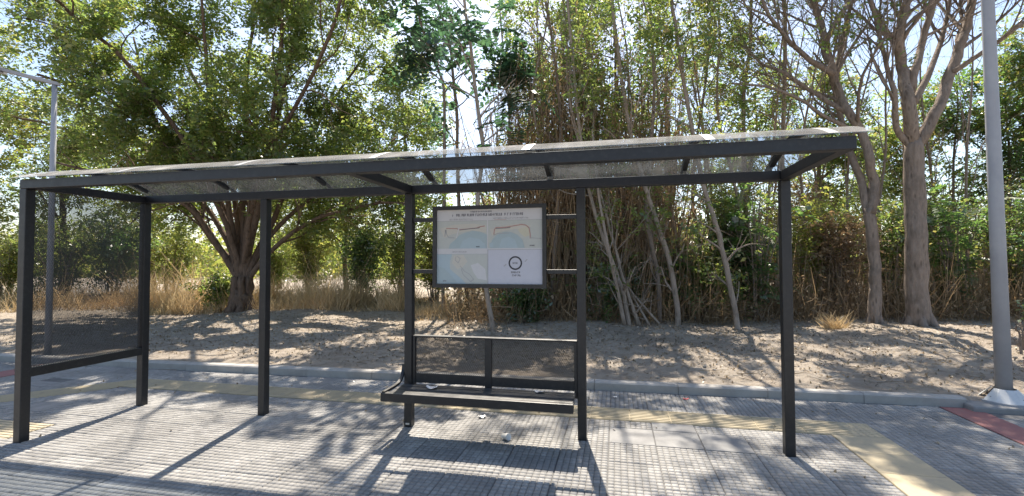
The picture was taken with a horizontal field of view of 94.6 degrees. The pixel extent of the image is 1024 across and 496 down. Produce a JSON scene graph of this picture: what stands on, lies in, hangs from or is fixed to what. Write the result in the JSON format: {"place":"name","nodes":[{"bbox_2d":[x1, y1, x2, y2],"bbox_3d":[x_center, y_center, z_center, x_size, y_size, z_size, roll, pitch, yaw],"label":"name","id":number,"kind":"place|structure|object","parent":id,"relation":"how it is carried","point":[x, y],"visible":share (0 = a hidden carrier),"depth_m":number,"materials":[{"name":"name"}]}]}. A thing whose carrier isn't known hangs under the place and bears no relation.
{"place":"outdoors","nodes":[
{"label":"outdoors","id":0,"kind":"place"},
{"bbox_2d":[0,243,500,320],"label":"dry grass","id":1,"kind":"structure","parent":0,"point":[174,300],"depth_m":13.51,"materials":[{"name":"beige plant"}]},
{"bbox_2d":[501,433,510,440],"bbox_3d":[-0.055,1.689,4.247,0.079,0.064,0.064,-2,-2,43],"label":"paper cup","id":2,"kind":"object","parent":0,"point":[506,436],"visible":1,"depth_m":4.25,"materials":[{"name":"white paper"}]},
{"bbox_2d":[0,362,1023,495],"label":"pavement","id":3,"kind":"structure","parent":0,"point":[113,442],"depth_m":4.05,"materials":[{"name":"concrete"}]},
{"bbox_2d":[13,128,856,456],"bbox_3d":[-1.050,0.476,4.109,6.816,2.552,1.290,-1,-2,12],"label":"bus shelter","id":4,"kind":"object","parent":3,"relation":"on","point":[821,150],"visible":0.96,"depth_m":4.32,"materials":[{"name":"black paint"}]},
{"bbox_2d":[381,334,577,413],"bbox_3d":[-0.288,1.108,4.287,1.720,0.530,0.482,-1,-2,12],"label":"bench","id":5,"kind":"object","parent":4,"relation":"attached to","point":[488,396],"visible":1,"depth_m":4.37,"materials":[{"name":"black paint"}]},
{"bbox_2d":[432,203,546,288],"bbox_3d":[-0.224,-0.015,4.468,1.107,0.783,0.040,-1,-2,12],"label":"information sign","id":6,"kind":"object","parent":4,"relation":"attached to","point":[491,246],"visible":1,"depth_m":4.46,"materials":[{"name":"black paint"}]},
{"bbox_2d":[0,353,966,407],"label":"kerb","id":7,"kind":"structure","parent":3,"relation":"on","point":[896,398],"depth_m":5.80,"materials":[{"name":"concrete"}]},
{"bbox_2d":[0,379,975,495],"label":"tactile paving","id":8,"kind":"structure","parent":3,"relation":"on","point":[903,470],"depth_m":4.70,"materials":[{"name":"yellow concrete"}]},
{"bbox_2d":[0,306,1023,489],"bbox_3d":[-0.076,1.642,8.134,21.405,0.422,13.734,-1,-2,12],"label":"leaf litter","id":9,"kind":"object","parent":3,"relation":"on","point":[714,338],"visible":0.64,"depth_m":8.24,"materials":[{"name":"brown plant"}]},
{"bbox_2d":[0,364,1023,444],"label":"red paving","id":10,"kind":"structure","parent":3,"relation":"on","point":[1007,429],"depth_m":4.67,"materials":[{"name":"tile"}]},
{"bbox_2d":[963,400,1023,414],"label":"concrete footing","id":11,"kind":"object","parent":3,"relation":"on","point":[978,406],"visible":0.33,"depth_m":4.98,"materials":[{"name":"grey concrete"}]},
{"bbox_2d":[978,0,1023,407],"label":"lamp post","id":12,"kind":"object","parent":11,"relation":"on","point":[1003,392],"visible":0.96,"depth_m":5.20,"materials":[{"name":"grey metal"}]},
{"bbox_2d":[0,264,1023,400],"bbox_3d":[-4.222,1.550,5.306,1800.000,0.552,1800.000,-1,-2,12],"label":"ground","id":13,"kind":"structure","parent":0,"point":[684,374],"depth_m":7.88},
{"bbox_2d":[0,224,54,297],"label":"shrub","id":14,"kind":"object","parent":13,"relation":"on","point":[9,265],"visible":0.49,"depth_m":15.96,"materials":[{"name":"green plant"}]},
{"bbox_2d":[0,66,60,354],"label":"lamp post","id":15,"kind":"object","parent":13,"relation":"on","point":[53,134],"visible":0.65,"depth_m":7.89,"materials":[{"name":"grey metal"}]},
{"bbox_2d":[0,18,61,232],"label":"broadleaf tree","id":16,"kind":"object","parent":13,"relation":"on","point":[4,165],"visible":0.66,"depth_m":15.90,"materials":[{"name":"green plant"}]},
{"bbox_2d":[5,215,112,294],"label":"shrub","id":17,"kind":"object","parent":13,"relation":"on","point":[12,241],"visible":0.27,"depth_m":15.75,"materials":[{"name":"green plant"}]},
{"bbox_2d":[0,84,126,287],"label":"broadleaf tree","id":18,"kind":"object","parent":13,"relation":"on","point":[12,188],"visible":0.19,"depth_m":17.61,"materials":[{"name":"green plant"}]},
{"bbox_2d":[78,209,167,296],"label":"shrub","id":19,"kind":"object","parent":13,"relation":"on","point":[154,243],"visible":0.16,"depth_m":16.82,"materials":[{"name":"green plant"}]},
{"bbox_2d":[87,128,197,289],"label":"broadleaf tree","id":20,"kind":"object","parent":13,"relation":"on","point":[152,226],"visible":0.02,"depth_m":19.38,"materials":[{"name":"green plant"}]},
{"bbox_2d":[130,221,214,291],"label":"shrub","id":21,"kind":"object","parent":13,"relation":"on","point":[186,259],"visible":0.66,"depth_m":17.86,"materials":[{"name":"green plant"}]},
{"bbox_2d":[178,264,231,311],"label":"shrub","id":22,"kind":"object","parent":13,"relation":"on","point":[224,285],"visible":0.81,"depth_m":13.43,"materials":[{"name":"green plant"}]},
{"bbox_2d":[0,0,481,312],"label":"broadleaf tree","id":23,"kind":"object","parent":13,"relation":"on","point":[141,96],"visible":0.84,"depth_m":11.99,"materials":[{"name":"green plant"}]},
{"bbox_2d":[252,228,296,290],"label":"shrub","id":24,"kind":"object","parent":13,"relation":"on","point":[275,259],"visible":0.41,"depth_m":17.32,"materials":[{"name":"green plant"}]},
{"bbox_2d":[252,147,314,287],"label":"broadleaf tree","id":25,"kind":"object","parent":13,"relation":"on","point":[281,215],"visible":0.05,"depth_m":20.52,"materials":[{"name":"green plant"}]},
{"bbox_2d":[275,212,339,289],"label":"shrub","id":26,"kind":"object","parent":13,"relation":"on","point":[311,248],"visible":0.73,"depth_m":16.33,"materials":[{"name":"green plant"}]},
{"bbox_2d":[284,100,384,290],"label":"broadleaf tree","id":27,"kind":"object","parent":13,"relation":"on","point":[337,231],"visible":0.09,"depth_m":17.39,"materials":[{"name":"green plant"}]},
{"bbox_2d":[330,218,388,294],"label":"shrub","id":28,"kind":"object","parent":13,"relation":"on","point":[365,251],"visible":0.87,"depth_m":14.91,"materials":[{"name":"green plant"}]},
{"bbox_2d":[354,204,431,292],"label":"shrub","id":29,"kind":"object","parent":13,"relation":"on","point":[397,251],"visible":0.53,"depth_m":15.77,"materials":[{"name":"green plant"}]},
{"bbox_2d":[348,56,459,288],"bbox_3d":[-3.808,-2.300,16.599,4.261,8.402,4.038,0,-2,-3],"label":"broadleaf tree","id":30,"kind":"object","parent":13,"relation":"on","point":[437,175],"visible":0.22,"depth_m":16.53,"materials":[{"name":"green plant"}]},
{"bbox_2d":[391,222,451,301],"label":"shrub","id":31,"kind":"object","parent":13,"relation":"on","point":[426,277],"visible":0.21,"depth_m":14.86,"materials":[{"name":"green plant"}]},
{"bbox_2d":[417,2,485,303],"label":"slender tree","id":32,"kind":"object","parent":13,"relation":"on","point":[454,17],"visible":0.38,"depth_m":13.26,"materials":[{"name":"green leaf"},{"name":"grey bark"}]},
{"bbox_2d":[362,0,541,310],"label":"slender tree","id":33,"kind":"object","parent":13,"relation":"on","point":[408,54],"visible":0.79,"depth_m":12.07,"materials":[{"name":"green leaf"},{"name":"grey bark"}]},
{"bbox_2d":[427,200,492,298],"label":"shrub","id":34,"kind":"object","parent":13,"relation":"on","point":[466,288],"depth_m":13.58,"materials":[{"name":"green plant"}]},
{"bbox_2d":[396,0,559,330],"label":"slender tree","id":35,"kind":"object","parent":13,"relation":"on","point":[466,30],"visible":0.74,"depth_m":9.75,"materials":[{"name":"green leaf"},{"name":"pale bark"}]},
{"bbox_2d":[484,190,529,307],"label":"shrub","id":36,"kind":"object","parent":13,"relation":"on","point":[491,198],"visible":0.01,"depth_m":13.19,"materials":[{"name":"green plant"}]},
{"bbox_2d":[484,0,536,311],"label":"slender tree","id":37,"kind":"object","parent":13,"relation":"on","point":[508,107],"visible":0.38,"depth_m":12.41,"materials":[{"name":"green plant"}]},
{"bbox_2d":[0,196,1022,281],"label":"distant wood","id":38,"kind":"object","parent":13,"relation":"on","point":[218,259],"visible":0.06,"depth_m":37.81,"materials":[{"name":"green plant"}]},
{"bbox_2d":[492,288,552,322],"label":"shrub","id":39,"kind":"object","parent":13,"relation":"on","point":[520,303],"visible":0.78,"depth_m":10.54,"materials":[{"name":"green plant"}]},
{"bbox_2d":[40,309,1023,384],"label":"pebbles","id":40,"kind":"object","parent":13,"relation":"on","point":[704,366],"visible":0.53,"depth_m":8.22,"materials":[{"name":"beige stone"}]},
{"bbox_2d":[467,0,602,203],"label":"broadleaf tree","id":41,"kind":"object","parent":13,"relation":"on","point":[509,21],"visible":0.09,"depth_m":14.69,"materials":[{"name":"green plant"}]},
{"bbox_2d":[486,0,588,297],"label":"slender tree","id":42,"kind":"object","parent":13,"relation":"on","point":[532,93],"visible":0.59,"depth_m":11.61,"materials":[{"name":"green plant"}]},
{"bbox_2d":[520,0,572,265],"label":"slender tree","id":43,"kind":"object","parent":13,"relation":"on","point":[545,104],"visible":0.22,"depth_m":12.66,"materials":[{"name":"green plant"}]},
{"bbox_2d":[480,0,613,317],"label":"slender tree","id":44,"kind":"object","parent":13,"relation":"on","point":[541,91],"visible":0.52,"depth_m":11.50,"materials":[{"name":"green plant"}]},
{"bbox_2d":[516,0,615,290],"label":"broadleaf tree","id":45,"kind":"object","parent":13,"relation":"on","point":[557,42],"visible":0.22,"depth_m":12.42,"materials":[{"name":"green plant"}]},
{"bbox_2d":[543,0,590,178],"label":"slender tree","id":46,"kind":"object","parent":13,"relation":"on","point":[568,85],"visible":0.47,"depth_m":11.39,"materials":[{"name":"green plant"}]},
{"bbox_2d":[540,193,599,276],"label":"shrub","id":47,"kind":"object","parent":13,"relation":"on","point":[561,239],"visible":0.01,"depth_m":12.88,"materials":[{"name":"green plant"}]},
{"bbox_2d":[438,0,733,318],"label":"cane thicket","id":48,"kind":"object","parent":13,"relation":"on","point":[530,196],"visible":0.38,"depth_m":11.78,"materials":[{"name":"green plant"}]},
{"bbox_2d":[486,0,697,325],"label":"slender tree","id":49,"kind":"object","parent":13,"relation":"on","point":[625,291],"visible":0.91,"depth_m":9.93,"materials":[{"name":"green plant"}]},
{"bbox_2d":[566,266,627,322],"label":"shrub","id":50,"kind":"object","parent":13,"relation":"on","point":[606,297],"visible":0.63,"depth_m":10.70,"materials":[{"name":"green plant"}]},
{"bbox_2d":[535,0,658,175],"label":"broadleaf tree","id":51,"kind":"object","parent":13,"relation":"on","point":[606,44],"visible":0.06,"depth_m":14.57,"materials":[{"name":"green plant"}]},
{"bbox_2d":[576,205,632,305],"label":"shrub","id":52,"kind":"object","parent":13,"relation":"on","point":[604,249],"visible":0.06,"depth_m":12.02,"materials":[{"name":"green plant"}]},
{"bbox_2d":[558,1,657,200],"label":"slender tree","id":53,"kind":"object","parent":13,"relation":"on","point":[586,100],"visible":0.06,"depth_m":13.12,"materials":[{"name":"green plant"}]},
{"bbox_2d":[533,0,698,325],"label":"slender tree","id":54,"kind":"object","parent":13,"relation":"on","point":[673,289],"visible":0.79,"depth_m":10.20,"materials":[{"name":"green plant"}]},
{"bbox_2d":[575,0,673,233],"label":"broadleaf tree","id":55,"kind":"object","parent":13,"relation":"on","point":[641,61],"visible":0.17,"depth_m":12.59,"materials":[{"name":"green plant"}]},
{"bbox_2d":[604,0,646,253],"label":"slender tree","id":56,"kind":"object","parent":13,"relation":"on","point":[624,32],"visible":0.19,"depth_m":12.37,"materials":[{"name":"green plant"}]},
{"bbox_2d":[610,251,667,316],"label":"shrub","id":57,"kind":"object","parent":13,"relation":"on","point":[636,280],"visible":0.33,"depth_m":11.38,"materials":[{"name":"green plant"}]},
{"bbox_2d":[610,0,669,188],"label":"slender tree","id":58,"kind":"object","parent":13,"relation":"on","point":[640,57],"visible":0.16,"depth_m":13.27,"materials":[{"name":"green plant"}]},
{"bbox_2d":[613,175,700,287],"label":"shrub","id":59,"kind":"object","parent":13,"relation":"on","point":[658,206],"visible":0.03,"depth_m":12.44,"materials":[{"name":"green plant"}]},
{"bbox_2d":[630,2,699,249],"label":"slender tree","id":60,"kind":"object","parent":13,"relation":"on","point":[674,220],"visible":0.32,"depth_m":12.12,"materials":[{"name":"green plant"}]},
{"bbox_2d":[624,1,712,225],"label":"broadleaf tree","id":61,"kind":"object","parent":13,"relation":"on","point":[683,108],"visible":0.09,"depth_m":16.98,"materials":[{"name":"green plant"}]},
{"bbox_2d":[579,0,778,329],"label":"slender tree","id":62,"kind":"object","parent":13,"relation":"on","point":[728,283],"visible":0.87,"depth_m":9.66,"materials":[{"name":"green plant"}]},
{"bbox_2d":[583,0,778,321],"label":"slender tree","id":63,"kind":"object","parent":13,"relation":"on","point":[645,201],"visible":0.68,"depth_m":10.68,"materials":[{"name":"green plant"}]},
{"bbox_2d":[663,5,710,252],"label":"slender tree","id":64,"kind":"object","parent":13,"relation":"on","point":[689,93],"visible":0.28,"depth_m":13.72,"materials":[{"name":"green plant"}]},
{"bbox_2d":[658,230,716,318],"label":"shrub","id":65,"kind":"object","parent":13,"relation":"on","point":[677,264],"visible":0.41,"depth_m":11.29,"materials":[{"name":"green plant"}]},
{"bbox_2d":[666,3,735,196],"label":"bare sapling","id":66,"kind":"object","parent":13,"relation":"on","point":[697,104],"visible":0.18,"depth_m":14.08,"materials":[{"name":"brown plant"}]},
{"bbox_2d":[660,237,751,320],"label":"shrub","id":67,"kind":"object","parent":13,"relation":"on","point":[714,263],"visible":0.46,"depth_m":11.13,"materials":[{"name":"green plant"}]},
{"bbox_2d":[660,0,772,293],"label":"slender tree","id":68,"kind":"object","parent":13,"relation":"on","point":[699,120],"visible":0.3,"depth_m":12.56,"materials":[{"name":"green plant"}]},
{"bbox_2d":[419,179,1023,326],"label":"dry brush","id":69,"kind":"object","parent":13,"relation":"on","point":[858,308],"visible":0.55,"depth_m":10.94,"materials":[{"name":"brown plant"}]},
{"bbox_2d":[690,1,767,276],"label":"slender tree","id":70,"kind":"object","parent":13,"relation":"on","point":[720,129],"visible":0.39,"depth_m":12.03,"materials":[{"name":"green plant"}]},
{"bbox_2d":[694,183,778,312],"bbox_3d":[5.540,0.119,11.768,1.863,3.411,1.783,0,-2,-12],"label":"shrub","id":71,"kind":"object","parent":13,"relation":"on","point":[728,227],"visible":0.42,"depth_m":11.58,"materials":[{"name":"green plant"}]},
{"bbox_2d":[690,165,796,272],"bbox_3d":[5.804,-0.267,12.424,2.429,4.020,2.515,1,-2,-33],"label":"shrub","id":72,"kind":"object","parent":13,"relation":"on","point":[721,193],"visible":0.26,"depth_m":12.21,"materials":[{"name":"green plant"}]},
{"bbox_2d":[691,0,803,303],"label":"slender tree","id":73,"kind":"object","parent":13,"relation":"on","point":[743,138],"visible":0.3,"depth_m":12.56,"materials":[{"name":"green plant"}]},
{"bbox_2d":[688,24,810,236],"bbox_3d":[8.136,-2.989,16.838,3.842,9.642,4.745,-1,-2,12],"label":"broadleaf tree","id":74,"kind":"object","parent":13,"relation":"on","point":[750,162],"visible":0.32,"depth_m":16.04,"materials":[{"name":"green plant"}]},
{"bbox_2d":[706,183,821,319],"bbox_3d":[5.653,0.075,11.029,2.309,3.281,2.002,-1,-2,12],"label":"shrub","id":75,"kind":"object","parent":13,"relation":"on","point":[760,266],"visible":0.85,"depth_m":10.91,"materials":[{"name":"green plant"}]},
{"bbox_2d":[733,0,812,303],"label":"slender tree","id":76,"kind":"object","parent":13,"relation":"on","point":[783,124],"visible":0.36,"depth_m":11.99,"materials":[{"name":"green plant"}]},
{"bbox_2d":[740,1,814,210],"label":"slender tree","id":77,"kind":"object","parent":13,"relation":"on","point":[787,114],"visible":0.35,"depth_m":14.61,"materials":[{"name":"brown plant"}]},
{"bbox_2d":[586,0,976,323],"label":"broadleaf tree","id":78,"kind":"object","parent":13,"relation":"on","point":[869,195],"visible":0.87,"depth_m":9.69,"materials":[{"name":"grey plant"}]},
{"bbox_2d":[753,2,815,277],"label":"slender tree","id":79,"kind":"object","parent":13,"relation":"on","point":[774,132],"visible":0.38,"depth_m":12.52,"materials":[{"name":"green plant"}]},
{"bbox_2d":[742,177,835,286],"bbox_3d":[7.694,-0.194,13.603,3.237,3.894,2.534,-1,-2,12],"label":"shrub","id":80,"kind":"object","parent":13,"relation":"on","point":[799,199],"visible":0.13,"depth_m":13.35,"materials":[{"name":"green plant"}]},
{"bbox_2d":[762,1,830,281],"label":"bare sapling","id":81,"kind":"object","parent":13,"relation":"on","point":[816,179],"visible":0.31,"depth_m":15.12,"materials":[{"name":"brown plant"}]},
{"bbox_2d":[754,4,841,294],"bbox_3d":[8.085,-3.222,13.118,2.620,10.032,1.867,-1,-2,12],"label":"bare sapling","id":82,"kind":"object","parent":13,"relation":"on","point":[800,157],"visible":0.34,"depth_m":13.04,"materials":[{"name":"grey plant"}]},
{"bbox_2d":[756,179,880,305],"bbox_3d":[7.538,-0.003,11.934,2.843,3.410,1.683,0,-2,-4],"label":"shrub","id":83,"kind":"object","parent":13,"relation":"on","point":[811,244],"visible":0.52,"depth_m":11.79,"materials":[{"name":"green plant"}]},
{"bbox_2d":[747,53,902,231],"bbox_3d":[10.395,-2.291,16.155,4.132,8.205,4.602,1,-2,-37],"label":"broadleaf tree","id":84,"kind":"object","parent":13,"relation":"on","point":[831,167],"visible":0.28,"depth_m":15.57,"materials":[{"name":"green plant"}]},
{"bbox_2d":[812,308,858,329],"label":"grass tuft","id":85,"kind":"object","parent":13,"relation":"on","point":[830,324],"visible":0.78,"depth_m":9.20,"materials":[{"name":"beige plant"}]},
{"bbox_2d":[793,208,891,313],"bbox_3d":[8.072,0.342,11.591,2.060,2.666,2.050,-1,-2,31],"label":"shrub","id":86,"kind":"object","parent":13,"relation":"on","point":[845,241],"visible":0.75,"depth_m":11.35,"materials":[{"name":"green plant"}]},
{"bbox_2d":[798,91,935,281],"bbox_3d":[13.567,-1.970,17.332,4.148,7.665,4.454,0,-2,-18],"label":"broadleaf tree","id":87,"kind":"object","parent":13,"relation":"on","point":[881,157],"visible":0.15,"depth_m":17.17,"materials":[{"name":"green plant"}]},
{"bbox_2d":[826,4,918,256],"bbox_3d":[10.437,-3.439,13.894,2.955,10.390,2.158,-1,-2,36],"label":"bare sapling","id":88,"kind":"object","parent":13,"relation":"on","point":[846,174],"visible":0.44,"depth_m":14.05,"materials":[{"name":"grey plant"}]},
{"bbox_2d":[745,0,1023,326],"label":"broadleaf tree","id":89,"kind":"object","parent":13,"relation":"on","point":[912,138],"visible":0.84,"depth_m":9.52,"materials":[{"name":"grey plant"}]},
{"bbox_2d":[844,193,940,310],"bbox_3d":[9.573,0.131,11.832,2.105,3.166,2.050,-1,-2,12],"label":"shrub","id":90,"kind":"object","parent":13,"relation":"on","point":[894,249],"visible":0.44,"depth_m":11.74,"materials":[{"name":"green plant"}]},
{"bbox_2d":[850,0,957,269],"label":"bare sapling","id":91,"kind":"object","parent":13,"relation":"on","point":[885,111],"visible":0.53,"depth_m":13.60,"materials":[{"name":"grey plant"}]},
{"bbox_2d":[871,4,953,270],"bbox_3d":[12.873,-3.906,15.272,2.437,11.248,2.454,-1,-2,12],"label":"bare sapling","id":92,"kind":"object","parent":13,"relation":"on","point":[899,164],"visible":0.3,"depth_m":15.47,"materials":[{"name":"grey plant"}]},
{"bbox_2d":[879,171,972,289],"bbox_3d":[11.706,-0.293,13.702,2.518,3.902,2.604,0,-2,-11],"label":"shrub","id":93,"kind":"object","parent":13,"relation":"on","point":[930,204],"visible":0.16,"depth_m":13.27,"materials":[{"name":"green plant"}]},
{"bbox_2d":[891,0,973,203],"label":"slender tree","id":94,"kind":"object","parent":13,"relation":"on","point":[927,145],"visible":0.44,"depth_m":13.88,"materials":[{"name":"grey plant"}]},
{"bbox_2d":[860,56,1015,247],"bbox_3d":[13.906,-2.447,15.947,3.833,8.423,4.636,-1,-2,12],"label":"broadleaf tree","id":95,"kind":"object","parent":13,"relation":"on","point":[938,128],"visible":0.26,"depth_m":15.39,"materials":[{"name":"green plant"}]},
{"bbox_2d":[891,184,1023,316],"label":"shrub","id":96,"kind":"object","parent":13,"relation":"on","point":[946,223],"visible":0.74,"depth_m":11.26,"materials":[{"name":"green plant"}]},
{"bbox_2d":[919,1,998,253],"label":"bare sapling","id":97,"kind":"object","parent":13,"relation":"on","point":[953,161],"visible":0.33,"depth_m":15.13,"materials":[{"name":"grey plant"}]},
{"bbox_2d":[918,32,1023,272],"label":"broadleaf tree","id":98,"kind":"object","parent":13,"relation":"on","point":[967,78],"visible":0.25,"depth_m":14.69,"materials":[{"name":"green plant"}]},
{"bbox_2d":[926,0,1020,281],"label":"bare sapling","id":99,"kind":"object","parent":13,"relation":"on","point":[966,144],"visible":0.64,"depth_m":13.17,"materials":[{"name":"grey plant"}]},
{"bbox_2d":[927,175,1023,310],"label":"shrub","id":100,"kind":"object","parent":13,"relation":"on","point":[1009,210],"visible":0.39,"depth_m":11.89,"materials":[{"name":"green plant"}]},
{"bbox_2d":[950,6,1023,227],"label":"broadleaf tree","id":101,"kind":"object","parent":13,"relation":"on","point":[1013,70],"visible":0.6,"depth_m":13.71,"materials":[{"name":"green plant"}]},
{"bbox_2d":[968,177,1023,266],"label":"shrub","id":102,"kind":"object","parent":13,"relation":"on","point":[1016,233],"visible":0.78,"depth_m":11.11,"materials":[{"name":"green plant"}]},
{"bbox_2d":[969,2,1023,268],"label":"slender tree","id":103,"kind":"object","parent":13,"relation":"on","point":[1009,151],"visible":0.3,"depth_m":14.17,"materials":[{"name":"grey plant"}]},
{"bbox_2d":[1010,299,1023,353],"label":"shrub","id":104,"kind":"object","parent":13,"relation":"on","point":[1021,344],"visible":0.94,"depth_m":7.25,"materials":[{"name":"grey plant"}]},
{"bbox_2d":[0,0,1023,261],"label":"sky","id":105,"kind":"structure","parent":0,"point":[469,115],"materials":[{"name":"white"}]}
]}

